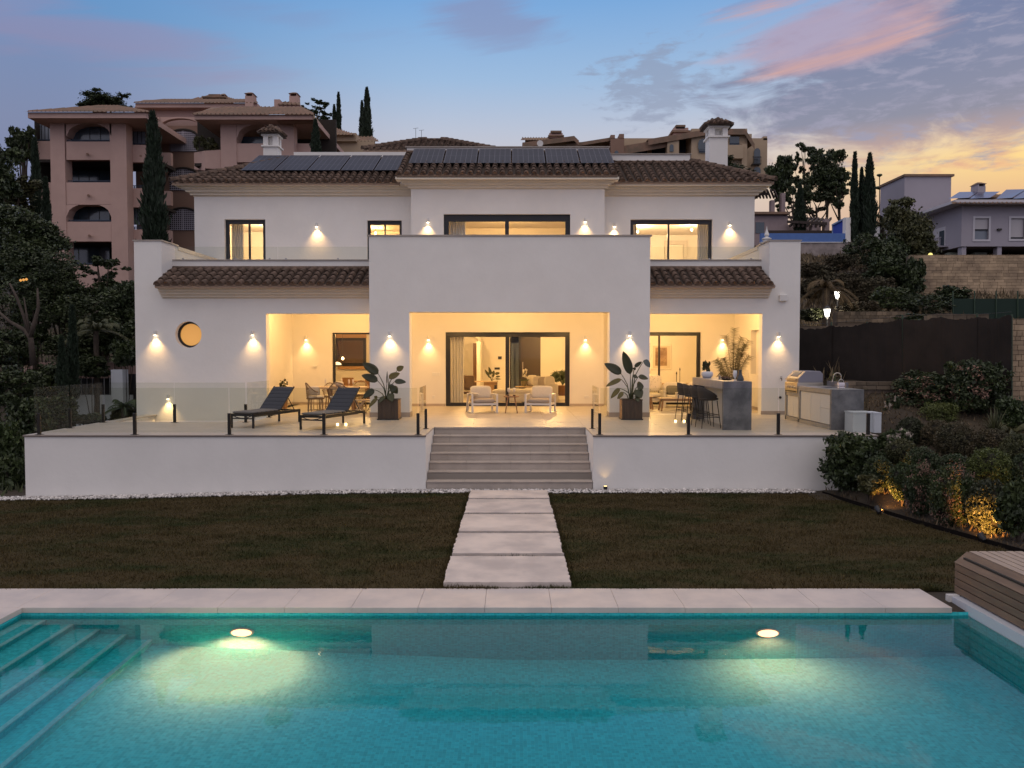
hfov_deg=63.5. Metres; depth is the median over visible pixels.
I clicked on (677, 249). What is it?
bedroom door
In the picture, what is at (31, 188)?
tree
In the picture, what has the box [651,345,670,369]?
framed picture
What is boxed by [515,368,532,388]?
orchid
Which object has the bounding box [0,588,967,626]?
pool coping
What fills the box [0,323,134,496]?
weeds
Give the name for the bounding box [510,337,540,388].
pivot door
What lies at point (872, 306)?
bush
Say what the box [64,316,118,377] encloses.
tree
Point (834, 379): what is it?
agave
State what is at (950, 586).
lawn
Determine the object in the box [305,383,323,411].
rattan chair
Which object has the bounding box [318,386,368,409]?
dining table
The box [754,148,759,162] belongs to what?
arched window
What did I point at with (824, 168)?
tree
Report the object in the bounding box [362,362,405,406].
bird of paradise
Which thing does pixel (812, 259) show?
shrubs
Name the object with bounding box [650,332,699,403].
sliding door
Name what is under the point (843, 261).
bush
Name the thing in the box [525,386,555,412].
armchair
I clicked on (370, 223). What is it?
window
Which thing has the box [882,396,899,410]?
bush
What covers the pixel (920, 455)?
bush
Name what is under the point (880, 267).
bush
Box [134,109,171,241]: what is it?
cypress
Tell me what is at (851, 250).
bush
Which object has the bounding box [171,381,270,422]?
glass railing
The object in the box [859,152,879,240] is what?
cypress
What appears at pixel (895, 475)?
bush
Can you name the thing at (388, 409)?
planter
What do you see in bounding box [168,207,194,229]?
arched window
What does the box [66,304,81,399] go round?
cypress
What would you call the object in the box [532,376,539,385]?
pillow
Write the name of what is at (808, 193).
tree
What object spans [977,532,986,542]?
garden spot
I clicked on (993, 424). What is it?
yucca
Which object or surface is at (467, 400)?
armrest
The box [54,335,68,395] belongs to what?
cypress
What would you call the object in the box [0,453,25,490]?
bush
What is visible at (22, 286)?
bush
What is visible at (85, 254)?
window
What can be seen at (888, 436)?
bush
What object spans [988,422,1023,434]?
palm
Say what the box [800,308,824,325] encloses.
bush
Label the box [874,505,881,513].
garden spot
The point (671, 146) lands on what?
arched window
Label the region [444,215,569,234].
window
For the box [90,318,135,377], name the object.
bush
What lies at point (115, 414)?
bush
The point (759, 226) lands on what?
window
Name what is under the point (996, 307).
green fence
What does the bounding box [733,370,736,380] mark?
glass goblet
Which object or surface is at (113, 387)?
white garden wall
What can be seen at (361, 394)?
rattan chair
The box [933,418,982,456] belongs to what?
bush
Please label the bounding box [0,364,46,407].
bush
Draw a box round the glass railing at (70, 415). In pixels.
[35,383,105,427]
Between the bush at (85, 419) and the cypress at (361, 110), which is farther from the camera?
the cypress at (361, 110)
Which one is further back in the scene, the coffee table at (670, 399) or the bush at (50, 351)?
the bush at (50, 351)
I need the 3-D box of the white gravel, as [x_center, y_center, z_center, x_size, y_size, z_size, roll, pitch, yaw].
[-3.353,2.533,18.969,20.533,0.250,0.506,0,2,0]
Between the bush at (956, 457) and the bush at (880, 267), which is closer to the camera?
the bush at (956, 457)
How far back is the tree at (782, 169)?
76.70 m
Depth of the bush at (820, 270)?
46.21 m
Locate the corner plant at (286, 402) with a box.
[279,379,287,408]
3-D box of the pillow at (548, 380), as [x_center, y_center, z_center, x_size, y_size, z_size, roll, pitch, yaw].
[1.420,-0.099,31.419,0.420,0.394,0.177,-1,2,-15]
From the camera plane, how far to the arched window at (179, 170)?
66.31 m
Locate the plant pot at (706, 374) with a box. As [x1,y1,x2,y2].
[701,371,712,377]
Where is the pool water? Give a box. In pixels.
[0,615,1023,767]
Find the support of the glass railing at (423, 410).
on the terrace
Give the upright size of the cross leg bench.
0.456 m
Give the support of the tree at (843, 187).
on the ground at (888, 502)
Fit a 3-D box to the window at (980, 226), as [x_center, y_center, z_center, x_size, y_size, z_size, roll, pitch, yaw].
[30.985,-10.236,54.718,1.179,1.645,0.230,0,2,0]
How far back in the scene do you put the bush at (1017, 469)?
16.99 m
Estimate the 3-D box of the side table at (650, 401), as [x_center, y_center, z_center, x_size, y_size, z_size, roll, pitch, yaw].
[4.539,0.631,27.893,0.430,0.453,0.500,0,2,0]
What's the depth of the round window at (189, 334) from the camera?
25.72 m
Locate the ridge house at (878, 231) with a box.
[874,212,879,238]
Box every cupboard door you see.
[787,395,792,415]
[793,396,797,416]
[801,391,810,419]
[811,392,820,421]
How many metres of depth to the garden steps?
20.22 m
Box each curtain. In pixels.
[231,224,243,258]
[449,222,465,234]
[450,337,463,401]
[511,343,518,388]
[633,225,636,234]
[697,225,707,258]
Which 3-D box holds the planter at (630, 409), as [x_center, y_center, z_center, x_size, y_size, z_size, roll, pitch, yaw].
[3.413,0.719,23.794,0.620,0.580,0.620,0,2,0]
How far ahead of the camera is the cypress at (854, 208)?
59.38 m
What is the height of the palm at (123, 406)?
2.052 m
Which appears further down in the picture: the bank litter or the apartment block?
the bank litter
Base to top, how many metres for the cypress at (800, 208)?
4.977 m
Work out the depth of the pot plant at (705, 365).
23.10 m
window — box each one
[40,124,49,138]
[71,127,109,139]
[72,170,109,181]
[73,207,109,219]
[74,247,109,262]
[132,131,145,142]
[134,208,140,224]
[168,167,196,190]
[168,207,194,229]
[169,128,196,151]
[178,322,201,347]
[226,220,265,258]
[241,137,262,142]
[336,334,366,368]
[368,221,401,258]
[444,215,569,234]
[630,220,711,258]
[652,148,664,152]
[670,144,673,151]
[680,140,685,152]
[698,139,704,148]
[729,136,738,144]
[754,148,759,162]
[754,167,760,172]
[755,222,763,232]
[791,371,801,375]
[972,216,990,240]
[1008,216,1023,240]
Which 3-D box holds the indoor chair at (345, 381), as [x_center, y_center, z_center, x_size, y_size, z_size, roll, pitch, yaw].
[-6.500,0.201,33.021,0.440,0.920,0.420,0,2,0]
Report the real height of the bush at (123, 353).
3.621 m
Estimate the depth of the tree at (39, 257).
35.71 m
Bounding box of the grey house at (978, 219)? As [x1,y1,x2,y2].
[879,174,1023,254]
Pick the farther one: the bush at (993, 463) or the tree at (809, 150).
the tree at (809, 150)
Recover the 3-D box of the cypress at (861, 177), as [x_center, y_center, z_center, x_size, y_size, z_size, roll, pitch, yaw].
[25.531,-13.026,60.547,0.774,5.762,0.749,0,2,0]
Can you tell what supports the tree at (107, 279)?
on the ground at (888, 502)
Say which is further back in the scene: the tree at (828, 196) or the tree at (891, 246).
the tree at (828, 196)
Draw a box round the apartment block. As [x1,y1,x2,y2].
[27,92,378,291]
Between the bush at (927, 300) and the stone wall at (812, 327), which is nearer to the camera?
the stone wall at (812, 327)
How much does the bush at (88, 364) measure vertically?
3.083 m
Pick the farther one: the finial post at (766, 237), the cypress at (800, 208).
the cypress at (800, 208)
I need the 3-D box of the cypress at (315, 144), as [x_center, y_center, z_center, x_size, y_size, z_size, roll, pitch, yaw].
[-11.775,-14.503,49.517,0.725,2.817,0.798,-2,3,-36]
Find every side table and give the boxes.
[504,395,518,412]
[649,396,653,409]
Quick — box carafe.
[737,370,743,380]
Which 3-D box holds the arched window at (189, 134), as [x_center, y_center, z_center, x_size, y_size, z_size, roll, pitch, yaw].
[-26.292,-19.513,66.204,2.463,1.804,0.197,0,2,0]
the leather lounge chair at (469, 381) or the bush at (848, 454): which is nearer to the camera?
the bush at (848, 454)
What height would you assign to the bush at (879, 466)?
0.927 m
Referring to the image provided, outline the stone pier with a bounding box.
[1013,319,1023,403]
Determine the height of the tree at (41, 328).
5.105 m
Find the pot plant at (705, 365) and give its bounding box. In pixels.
[702,360,710,370]
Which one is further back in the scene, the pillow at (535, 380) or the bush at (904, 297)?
the bush at (904, 297)
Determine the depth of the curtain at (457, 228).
29.90 m
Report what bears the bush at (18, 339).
on the ground at (888, 502)
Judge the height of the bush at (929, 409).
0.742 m
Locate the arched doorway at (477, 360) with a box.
[473,337,481,385]
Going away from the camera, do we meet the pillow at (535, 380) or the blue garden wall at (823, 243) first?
the pillow at (535, 380)
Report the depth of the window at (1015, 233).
54.74 m
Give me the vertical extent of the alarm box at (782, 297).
0.206 m
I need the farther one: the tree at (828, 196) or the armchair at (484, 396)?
the tree at (828, 196)
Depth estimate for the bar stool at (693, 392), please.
21.76 m
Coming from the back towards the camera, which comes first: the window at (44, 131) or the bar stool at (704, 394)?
the window at (44, 131)
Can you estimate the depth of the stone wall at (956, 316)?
29.93 m
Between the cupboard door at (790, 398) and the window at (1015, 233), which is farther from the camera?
the window at (1015, 233)
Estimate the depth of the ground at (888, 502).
19.68 m
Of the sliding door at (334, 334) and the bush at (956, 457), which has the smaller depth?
the bush at (956, 457)
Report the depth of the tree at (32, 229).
37.24 m
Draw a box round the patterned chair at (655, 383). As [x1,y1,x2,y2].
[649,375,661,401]
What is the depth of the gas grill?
22.79 m
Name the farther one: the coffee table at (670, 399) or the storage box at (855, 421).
the coffee table at (670, 399)
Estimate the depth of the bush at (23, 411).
26.70 m
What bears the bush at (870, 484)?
on the ground at (888, 502)
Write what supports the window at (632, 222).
in the villa
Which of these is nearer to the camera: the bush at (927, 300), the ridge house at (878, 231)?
the bush at (927, 300)
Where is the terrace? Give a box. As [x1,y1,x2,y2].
[22,405,878,496]
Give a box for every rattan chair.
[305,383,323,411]
[322,382,333,408]
[328,382,346,412]
[352,380,367,407]
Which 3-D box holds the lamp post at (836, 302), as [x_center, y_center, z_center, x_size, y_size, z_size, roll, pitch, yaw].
[14.874,-3.405,37.899,0.314,2.022,0.314,1,2,22]
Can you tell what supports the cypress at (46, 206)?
on the ground at (888, 502)
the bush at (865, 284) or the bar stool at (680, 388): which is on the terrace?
the bar stool at (680, 388)
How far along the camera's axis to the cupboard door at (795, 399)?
23.05 m
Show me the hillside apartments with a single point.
(745, 148)
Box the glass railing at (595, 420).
[589,385,871,434]
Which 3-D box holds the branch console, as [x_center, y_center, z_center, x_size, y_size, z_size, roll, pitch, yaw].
[-1.100,0.258,33.634,1.074,0.760,0.500,0,2,0]
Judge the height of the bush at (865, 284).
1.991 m
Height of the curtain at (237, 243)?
2.800 m
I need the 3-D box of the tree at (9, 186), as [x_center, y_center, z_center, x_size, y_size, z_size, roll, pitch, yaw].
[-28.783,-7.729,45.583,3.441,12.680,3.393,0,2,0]
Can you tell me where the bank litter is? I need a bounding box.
[825,391,1023,548]
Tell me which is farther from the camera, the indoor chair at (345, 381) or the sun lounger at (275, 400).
the indoor chair at (345, 381)
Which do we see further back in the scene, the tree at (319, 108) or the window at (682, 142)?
the window at (682, 142)
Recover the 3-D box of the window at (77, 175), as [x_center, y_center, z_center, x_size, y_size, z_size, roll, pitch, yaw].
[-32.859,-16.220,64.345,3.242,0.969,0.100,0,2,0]
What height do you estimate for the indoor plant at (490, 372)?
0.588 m
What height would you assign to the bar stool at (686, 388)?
1.061 m
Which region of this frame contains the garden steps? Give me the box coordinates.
[426,427,592,489]
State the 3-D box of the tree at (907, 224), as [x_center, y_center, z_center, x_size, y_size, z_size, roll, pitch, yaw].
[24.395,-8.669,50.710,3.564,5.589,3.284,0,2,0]
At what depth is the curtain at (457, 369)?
30.10 m
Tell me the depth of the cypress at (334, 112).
78.97 m
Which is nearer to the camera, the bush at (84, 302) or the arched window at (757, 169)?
the bush at (84, 302)
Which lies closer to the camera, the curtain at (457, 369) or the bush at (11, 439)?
the bush at (11, 439)
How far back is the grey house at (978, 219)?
55.73 m
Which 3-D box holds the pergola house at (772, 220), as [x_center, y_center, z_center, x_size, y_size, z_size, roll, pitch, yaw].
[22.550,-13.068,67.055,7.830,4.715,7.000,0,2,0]
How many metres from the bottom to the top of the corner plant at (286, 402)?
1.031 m
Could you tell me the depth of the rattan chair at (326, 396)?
27.97 m
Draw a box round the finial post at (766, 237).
[762,227,771,241]
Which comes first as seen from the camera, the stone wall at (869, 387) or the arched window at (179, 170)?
the stone wall at (869, 387)
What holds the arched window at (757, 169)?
in the hillside apartments
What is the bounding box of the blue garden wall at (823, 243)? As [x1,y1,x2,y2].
[759,217,850,256]
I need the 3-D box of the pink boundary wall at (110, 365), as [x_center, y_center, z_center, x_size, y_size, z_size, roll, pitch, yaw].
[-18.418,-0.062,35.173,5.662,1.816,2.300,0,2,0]
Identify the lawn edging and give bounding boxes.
[822,491,1023,551]
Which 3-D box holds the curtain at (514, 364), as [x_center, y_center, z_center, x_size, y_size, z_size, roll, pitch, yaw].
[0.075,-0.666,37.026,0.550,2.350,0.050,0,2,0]
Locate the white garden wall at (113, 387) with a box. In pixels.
[76,369,136,425]
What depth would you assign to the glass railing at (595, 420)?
19.28 m
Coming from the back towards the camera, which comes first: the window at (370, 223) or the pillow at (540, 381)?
the pillow at (540, 381)
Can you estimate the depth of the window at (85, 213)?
62.06 m
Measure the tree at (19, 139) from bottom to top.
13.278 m
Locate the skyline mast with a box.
[876,174,881,210]
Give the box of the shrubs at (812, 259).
[800,249,1023,385]
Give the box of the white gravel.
[0,488,815,500]
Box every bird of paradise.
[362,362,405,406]
[604,351,649,401]
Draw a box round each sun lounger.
[231,386,299,428]
[299,387,364,429]
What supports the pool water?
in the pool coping
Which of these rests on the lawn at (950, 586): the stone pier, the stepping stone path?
the stepping stone path
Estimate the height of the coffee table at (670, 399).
0.424 m
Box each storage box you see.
[844,411,872,431]
[871,411,881,432]
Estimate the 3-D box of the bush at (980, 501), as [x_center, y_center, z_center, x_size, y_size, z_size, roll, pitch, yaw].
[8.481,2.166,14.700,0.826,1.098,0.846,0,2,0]
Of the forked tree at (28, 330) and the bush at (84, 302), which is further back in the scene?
the bush at (84, 302)
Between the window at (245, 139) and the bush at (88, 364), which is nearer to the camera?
the bush at (88, 364)
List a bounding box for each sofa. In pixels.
[492,389,531,401]
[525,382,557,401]
[659,382,691,407]
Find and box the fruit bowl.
[720,376,731,379]
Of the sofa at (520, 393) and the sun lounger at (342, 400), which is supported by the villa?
the sofa at (520, 393)
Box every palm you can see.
[64,318,129,413]
[97,399,136,419]
[551,369,564,399]
[712,327,753,379]
[800,279,858,325]
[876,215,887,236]
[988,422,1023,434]
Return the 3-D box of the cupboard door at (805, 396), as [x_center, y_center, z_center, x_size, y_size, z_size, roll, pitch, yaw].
[7.900,0.576,22.255,0.020,0.740,0.755,0,2,0]
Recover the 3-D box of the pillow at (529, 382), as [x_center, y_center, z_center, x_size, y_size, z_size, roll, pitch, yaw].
[0.780,-0.148,31.917,0.420,0.394,0.177,1,2,20]
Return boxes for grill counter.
[785,381,863,429]
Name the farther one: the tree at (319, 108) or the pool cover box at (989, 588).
the tree at (319, 108)
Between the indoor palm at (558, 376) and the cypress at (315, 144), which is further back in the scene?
the cypress at (315, 144)
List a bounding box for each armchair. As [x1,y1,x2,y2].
[467,386,497,412]
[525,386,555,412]
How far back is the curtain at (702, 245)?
30.82 m
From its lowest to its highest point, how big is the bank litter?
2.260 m
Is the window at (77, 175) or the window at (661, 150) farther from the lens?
the window at (661, 150)
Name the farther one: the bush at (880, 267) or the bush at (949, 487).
the bush at (880, 267)
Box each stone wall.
[800,326,842,329]
[833,311,910,326]
[844,381,910,398]
[924,314,988,319]
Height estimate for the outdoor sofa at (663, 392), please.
0.867 m
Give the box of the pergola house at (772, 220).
[754,189,831,245]
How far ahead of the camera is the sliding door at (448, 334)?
29.62 m
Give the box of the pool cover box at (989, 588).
[945,551,1023,646]
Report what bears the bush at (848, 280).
on the ground at (888, 502)
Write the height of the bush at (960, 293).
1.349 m
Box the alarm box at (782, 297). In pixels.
[779,294,786,300]
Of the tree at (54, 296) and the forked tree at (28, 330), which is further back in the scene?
the tree at (54, 296)
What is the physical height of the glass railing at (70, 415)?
1.090 m
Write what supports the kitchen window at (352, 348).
attached to the villa
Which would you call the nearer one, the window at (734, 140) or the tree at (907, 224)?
the tree at (907, 224)
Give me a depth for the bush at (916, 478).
15.92 m
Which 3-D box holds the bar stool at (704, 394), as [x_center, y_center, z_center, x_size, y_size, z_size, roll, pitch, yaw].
[4.972,0.583,21.036,0.535,1.061,0.548,0,2,-8]
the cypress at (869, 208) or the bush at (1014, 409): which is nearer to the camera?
the bush at (1014, 409)
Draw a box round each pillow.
[308,386,319,394]
[527,375,535,384]
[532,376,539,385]
[538,377,544,385]
[544,376,554,385]
[666,385,677,394]
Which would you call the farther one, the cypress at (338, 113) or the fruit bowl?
the cypress at (338, 113)
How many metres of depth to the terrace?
19.19 m
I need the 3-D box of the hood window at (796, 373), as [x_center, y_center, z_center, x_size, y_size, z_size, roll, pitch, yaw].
[7.990,-0.287,23.266,0.140,0.140,0.580,0,2,0]
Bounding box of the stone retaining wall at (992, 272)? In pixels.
[906,255,1023,296]
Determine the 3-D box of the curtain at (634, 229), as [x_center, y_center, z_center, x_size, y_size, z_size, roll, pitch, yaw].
[4.547,-4.661,30.846,0.179,2.700,0.100,0,2,0]
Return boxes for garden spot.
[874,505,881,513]
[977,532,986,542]
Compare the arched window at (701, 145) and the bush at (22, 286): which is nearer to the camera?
the bush at (22, 286)
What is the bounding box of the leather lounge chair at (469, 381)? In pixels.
[464,375,474,393]
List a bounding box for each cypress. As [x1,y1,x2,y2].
[28,136,42,218]
[40,176,52,223]
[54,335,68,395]
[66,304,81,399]
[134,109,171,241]
[309,118,321,151]
[332,104,335,118]
[336,91,341,129]
[358,100,363,135]
[359,87,373,136]
[792,182,807,229]
[849,151,860,241]
[858,166,863,232]
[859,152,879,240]
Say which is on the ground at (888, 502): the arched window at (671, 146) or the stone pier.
the stone pier
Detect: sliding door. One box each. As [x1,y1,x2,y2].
[333,333,369,403]
[446,332,569,405]
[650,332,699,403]
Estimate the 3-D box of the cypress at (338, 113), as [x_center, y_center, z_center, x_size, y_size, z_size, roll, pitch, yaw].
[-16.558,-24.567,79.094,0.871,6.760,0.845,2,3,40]
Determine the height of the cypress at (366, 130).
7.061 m
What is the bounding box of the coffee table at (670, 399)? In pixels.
[657,397,691,410]
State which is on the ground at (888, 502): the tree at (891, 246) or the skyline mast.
the tree at (891, 246)
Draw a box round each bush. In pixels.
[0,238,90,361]
[0,272,54,394]
[0,324,42,395]
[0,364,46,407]
[0,420,24,458]
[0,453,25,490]
[3,394,57,444]
[29,361,57,428]
[33,291,120,377]
[38,332,99,425]
[38,391,79,428]
[72,412,107,425]
[79,353,110,423]
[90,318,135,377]
[108,339,135,401]
[109,407,133,419]
[800,261,838,279]
[800,276,822,308]
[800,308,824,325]
[817,430,889,491]
[822,253,859,277]
[823,271,862,301]
[835,300,883,311]
[840,231,884,273]
[846,276,897,302]
[855,473,883,503]
[861,256,903,284]
[861,455,892,494]
[868,285,918,310]
[877,428,913,451]
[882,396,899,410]
[883,437,917,464]
[886,369,970,407]
[886,461,911,506]
[891,313,926,319]
[895,416,924,443]
[896,292,956,313]
[899,256,926,292]
[901,459,935,516]
[904,443,945,475]
[916,400,962,422]
[918,419,951,446]
[925,458,978,526]
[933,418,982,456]
[934,285,972,303]
[940,453,969,469]
[941,357,1015,413]
[962,446,1014,484]
[964,476,1003,534]
[974,428,1009,449]
[990,474,1023,541]
[993,395,1023,427]
[996,432,1023,457]
[1007,453,1023,483]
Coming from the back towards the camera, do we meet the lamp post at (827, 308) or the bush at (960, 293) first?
the bush at (960, 293)
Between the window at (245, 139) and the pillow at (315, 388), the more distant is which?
the window at (245, 139)
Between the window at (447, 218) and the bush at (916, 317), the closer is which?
the window at (447, 218)
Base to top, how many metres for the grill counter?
1.140 m
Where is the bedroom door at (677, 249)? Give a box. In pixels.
[664,241,686,258]
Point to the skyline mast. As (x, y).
(879, 176)
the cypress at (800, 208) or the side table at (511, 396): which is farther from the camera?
the cypress at (800, 208)
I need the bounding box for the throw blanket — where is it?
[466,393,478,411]
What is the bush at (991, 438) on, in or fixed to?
on the ground at (888, 502)
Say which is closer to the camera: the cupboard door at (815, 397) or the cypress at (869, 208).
the cupboard door at (815, 397)
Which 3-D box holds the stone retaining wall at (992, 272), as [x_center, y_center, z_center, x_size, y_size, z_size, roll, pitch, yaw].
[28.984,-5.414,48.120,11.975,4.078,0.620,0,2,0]
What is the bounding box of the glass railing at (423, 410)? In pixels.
[35,385,428,434]
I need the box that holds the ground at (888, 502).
[0,240,1023,610]
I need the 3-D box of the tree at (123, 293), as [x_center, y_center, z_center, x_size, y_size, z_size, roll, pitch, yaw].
[-17.451,-1.623,37.074,2.751,6.065,2.147,0,2,0]
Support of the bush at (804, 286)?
on the ground at (888, 502)
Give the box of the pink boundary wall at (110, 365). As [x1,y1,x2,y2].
[24,362,135,397]
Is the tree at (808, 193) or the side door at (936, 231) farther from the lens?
the tree at (808, 193)
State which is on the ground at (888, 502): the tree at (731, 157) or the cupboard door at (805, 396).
the tree at (731, 157)
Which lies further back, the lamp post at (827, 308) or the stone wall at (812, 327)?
the lamp post at (827, 308)
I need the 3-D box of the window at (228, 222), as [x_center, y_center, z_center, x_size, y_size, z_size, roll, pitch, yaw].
[-9.742,-4.628,30.417,1.489,2.767,0.080,0,2,0]
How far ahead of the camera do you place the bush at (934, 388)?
22.54 m
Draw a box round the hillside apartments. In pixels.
[521,125,766,198]
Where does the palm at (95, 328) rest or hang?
on the ground at (888, 502)
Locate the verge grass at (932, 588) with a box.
[2,581,944,590]
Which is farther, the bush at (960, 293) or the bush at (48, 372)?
the bush at (960, 293)
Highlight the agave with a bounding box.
[824,372,843,385]
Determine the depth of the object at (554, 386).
31.24 m
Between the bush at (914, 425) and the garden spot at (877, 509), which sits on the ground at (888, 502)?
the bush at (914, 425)
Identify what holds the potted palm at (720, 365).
on the stone bar
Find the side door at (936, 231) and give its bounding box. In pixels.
[933,226,945,245]
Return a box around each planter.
[377,398,401,419]
[619,398,642,419]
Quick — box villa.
[132,117,801,421]
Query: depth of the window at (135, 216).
62.56 m
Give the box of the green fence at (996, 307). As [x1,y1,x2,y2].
[952,291,1023,318]
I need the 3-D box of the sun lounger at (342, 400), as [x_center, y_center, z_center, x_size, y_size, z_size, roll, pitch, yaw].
[-4.611,0.602,21.415,0.684,0.992,2.150,1,2,18]
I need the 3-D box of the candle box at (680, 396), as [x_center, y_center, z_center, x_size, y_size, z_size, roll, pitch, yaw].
[5.532,0.366,27.308,0.252,0.180,0.250,0,2,0]
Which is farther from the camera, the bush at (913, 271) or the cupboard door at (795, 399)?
the bush at (913, 271)
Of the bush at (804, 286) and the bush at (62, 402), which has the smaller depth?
the bush at (62, 402)
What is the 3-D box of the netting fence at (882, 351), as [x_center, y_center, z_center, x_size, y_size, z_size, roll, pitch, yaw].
[11.438,-0.754,24.892,0.314,2.630,6.888,-1,3,-34]
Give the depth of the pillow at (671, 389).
28.92 m
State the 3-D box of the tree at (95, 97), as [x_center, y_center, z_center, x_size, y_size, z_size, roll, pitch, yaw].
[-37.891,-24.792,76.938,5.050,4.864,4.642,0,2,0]
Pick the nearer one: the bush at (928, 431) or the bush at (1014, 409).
the bush at (928, 431)
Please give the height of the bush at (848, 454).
1.563 m
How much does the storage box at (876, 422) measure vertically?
0.483 m
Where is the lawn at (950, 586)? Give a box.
[0,494,1007,590]
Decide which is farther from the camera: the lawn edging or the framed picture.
the framed picture
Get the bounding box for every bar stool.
[675,382,697,419]
[681,384,704,422]
[690,385,710,425]
[695,386,720,428]
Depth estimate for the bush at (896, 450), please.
18.49 m
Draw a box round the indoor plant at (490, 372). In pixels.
[485,367,499,380]
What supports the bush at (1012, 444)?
on the ground at (888, 502)
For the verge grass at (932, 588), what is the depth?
11.16 m
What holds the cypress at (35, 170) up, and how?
on the ground at (888, 502)
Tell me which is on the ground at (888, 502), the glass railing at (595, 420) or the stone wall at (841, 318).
the stone wall at (841, 318)
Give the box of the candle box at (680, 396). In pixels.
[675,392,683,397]
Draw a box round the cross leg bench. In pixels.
[354,399,369,412]
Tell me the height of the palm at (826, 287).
2.875 m
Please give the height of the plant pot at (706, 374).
0.185 m
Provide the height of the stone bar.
1.200 m
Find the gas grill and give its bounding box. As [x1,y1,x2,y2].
[785,370,822,392]
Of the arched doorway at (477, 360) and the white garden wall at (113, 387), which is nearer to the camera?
the white garden wall at (113, 387)
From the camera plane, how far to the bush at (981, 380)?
21.63 m
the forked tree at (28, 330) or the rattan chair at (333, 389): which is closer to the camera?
the rattan chair at (333, 389)
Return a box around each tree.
[0,144,25,205]
[0,203,78,383]
[0,283,39,364]
[4,124,37,212]
[5,173,42,315]
[9,289,59,369]
[36,268,88,335]
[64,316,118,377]
[75,87,134,107]
[76,255,132,361]
[91,280,134,337]
[301,98,331,118]
[728,155,755,171]
[763,155,796,202]
[774,179,814,224]
[792,192,841,221]
[793,142,817,214]
[801,148,850,216]
[823,172,850,220]
[863,234,912,286]
[881,196,941,258]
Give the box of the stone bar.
[692,377,751,429]
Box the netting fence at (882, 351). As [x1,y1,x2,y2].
[799,312,1012,402]
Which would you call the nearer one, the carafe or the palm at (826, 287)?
the carafe
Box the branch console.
[475,381,497,392]
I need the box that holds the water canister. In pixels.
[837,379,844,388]
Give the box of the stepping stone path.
[443,490,570,587]
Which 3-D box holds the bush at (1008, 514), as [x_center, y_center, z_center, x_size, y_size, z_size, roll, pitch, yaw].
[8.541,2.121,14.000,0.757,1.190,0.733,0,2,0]
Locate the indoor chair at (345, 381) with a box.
[342,378,353,385]
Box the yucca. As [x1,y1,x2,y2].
[980,407,1023,434]
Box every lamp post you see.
[824,305,830,325]
[835,292,838,311]
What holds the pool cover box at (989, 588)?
on the ground at (888, 502)
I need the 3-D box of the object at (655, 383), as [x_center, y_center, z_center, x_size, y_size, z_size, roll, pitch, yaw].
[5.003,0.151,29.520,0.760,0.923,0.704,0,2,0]
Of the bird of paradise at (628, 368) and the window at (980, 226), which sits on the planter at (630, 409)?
the bird of paradise at (628, 368)
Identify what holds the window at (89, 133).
in the apartment block

